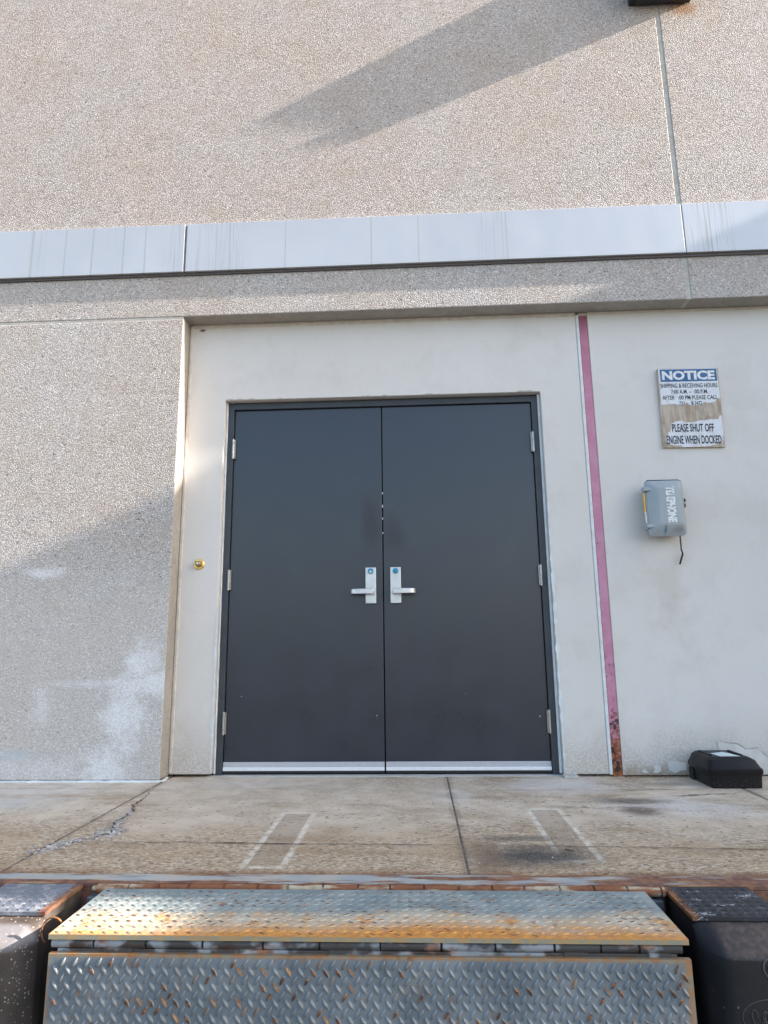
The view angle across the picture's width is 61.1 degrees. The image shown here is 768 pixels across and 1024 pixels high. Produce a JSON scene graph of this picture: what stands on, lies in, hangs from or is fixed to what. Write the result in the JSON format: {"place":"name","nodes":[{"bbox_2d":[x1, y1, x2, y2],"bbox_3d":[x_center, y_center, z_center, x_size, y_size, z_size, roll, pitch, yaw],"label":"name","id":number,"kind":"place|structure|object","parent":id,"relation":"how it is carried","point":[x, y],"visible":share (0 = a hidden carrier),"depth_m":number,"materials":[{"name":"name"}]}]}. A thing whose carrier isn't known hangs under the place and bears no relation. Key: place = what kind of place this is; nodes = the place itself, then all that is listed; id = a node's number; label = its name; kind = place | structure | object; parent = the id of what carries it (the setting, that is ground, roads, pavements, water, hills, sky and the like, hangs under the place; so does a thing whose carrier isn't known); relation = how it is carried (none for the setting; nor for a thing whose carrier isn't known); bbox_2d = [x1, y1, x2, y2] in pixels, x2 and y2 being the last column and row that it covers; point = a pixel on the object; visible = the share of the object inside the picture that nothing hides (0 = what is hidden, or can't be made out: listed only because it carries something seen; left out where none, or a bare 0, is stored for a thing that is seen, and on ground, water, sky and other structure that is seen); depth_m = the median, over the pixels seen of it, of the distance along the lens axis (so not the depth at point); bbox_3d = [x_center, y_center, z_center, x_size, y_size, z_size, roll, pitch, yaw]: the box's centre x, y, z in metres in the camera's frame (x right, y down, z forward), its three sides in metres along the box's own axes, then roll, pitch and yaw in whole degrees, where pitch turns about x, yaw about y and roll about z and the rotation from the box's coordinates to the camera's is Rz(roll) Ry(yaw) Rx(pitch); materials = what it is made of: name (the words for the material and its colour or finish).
{"place":"outdoors","nodes":[
{"label":"outdoors","id":0,"kind":"place"},
{"bbox_2d":[0,774,767,876],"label":"dock floor","id":1,"kind":"structure","parent":0,"point":[175,823],"depth_m":2.59,"materials":[{"name":"concrete"}]},
{"bbox_2d":[23,811,134,858],"bbox_3d":[-1.129,1.253,2.539,0.226,0.005,0.641,-4,-12,18],"label":"concrete rubble","id":2,"kind":"object","parent":1,"relation":"on","point":[96,833],"visible":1,"depth_m":2.47,"materials":[{"name":"grey concrete"}]},
{"bbox_2d":[0,785,754,865],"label":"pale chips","id":3,"kind":"object","parent":1,"relation":"on","point":[341,807],"visible":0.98,"depth_m":2.73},
{"bbox_2d":[0,873,767,914],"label":"steel edge channel","id":4,"kind":"object","parent":1,"relation":"attached to","point":[758,885],"visible":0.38,"depth_m":2.00,"materials":[{"name":"metal"}]},
{"bbox_2d":[0,883,83,1023],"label":"dock bumper","id":5,"kind":"object","parent":4,"relation":"attached to","point":[27,911],"visible":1,"depth_m":1.77,"materials":[{"name":"rubber"}]},
{"bbox_2d":[41,883,696,1023],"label":"dock leveler","id":6,"kind":"object","parent":4,"relation":"attached to","point":[127,953],"visible":1,"depth_m":1.60,"materials":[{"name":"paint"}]},
{"bbox_2d":[664,887,767,1023],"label":"dock bumper","id":7,"kind":"object","parent":4,"relation":"attached to","point":[724,930],"visible":0.98,"depth_m":1.67,"materials":[{"name":"rubber"}]},
{"bbox_2d":[580,775,689,776],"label":"leaf litter","id":8,"kind":"object","parent":1,"relation":"on","point":[647,776],"visible":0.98,"depth_m":3.45,"materials":[{"name":"brown plant"}]},
{"bbox_2d":[688,750,763,787],"bbox_3d":[1.732,1.300,3.308,0.266,0.146,0.279,-1,-11,3],"label":"bait station","id":9,"kind":"object","parent":1,"relation":"on","point":[721,769],"visible":1,"depth_m":3.19,"materials":[{"name":"black plastic"}]},
{"label":"ground","id":10,"kind":"structure","parent":0,"visible":0},
{"bbox_2d":[0,0,767,782],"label":"warehouse building","id":11,"kind":"structure","parent":10,"relation":"on","point":[342,342],"depth_m":3.94,"materials":[{"name":"concrete"}]},
{"bbox_2d":[194,559,203,569],"bbox_3d":[-1.086,0.302,3.792,0.063,0.063,0.044,-1,-11,3],"label":"brass bell push","id":12,"kind":"object","parent":11,"relation":"attached to","point":[198,564],"visible":1,"depth_m":3.80,"materials":[{"name":"metal"}]},
{"bbox_2d":[222,408,384,773],"bbox_3d":[-0.464,0.406,3.812,0.914,2.130,0.114,-1,-11,3],"label":"door","id":13,"kind":"structure","parent":11,"relation":"in","point":[305,680],"depth_m":3.81,"materials":[{"name":"grey paint"}]},
{"bbox_2d":[382,403,551,772],"bbox_3d":[0.455,0.387,3.771,0.914,2.130,0.114,-1,-11,3],"label":"door","id":14,"kind":"structure","parent":11,"relation":"in","point":[466,688],"depth_m":3.76,"materials":[{"name":"grey paint"}]},
{"bbox_2d":[628,0,689,5],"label":"wall light","id":15,"kind":"object","parent":11,"relation":"attached to","point":[642,2],"visible":1,"depth_m":4.25,"materials":[{"name":"black metal"}]},
{"bbox_2d":[641,479,686,563],"bbox_3d":[1.584,0.055,3.669,0.241,0.478,0.120,-1,-11,3],"label":"telephone box","id":16,"kind":"object","parent":11,"relation":"attached to","point":[664,503],"visible":1,"depth_m":3.63,"materials":[{"name":"grey plastic"}]},
{"bbox_2d":[656,368,724,447],"bbox_3d":[1.812,-0.617,3.844,0.354,0.490,0.017,0,-11,3],"label":"notice sign","id":17,"kind":"object","parent":11,"relation":"attached to","point":[690,408],"visible":1,"depth_m":3.84,"materials":[{"name":"white metal"}]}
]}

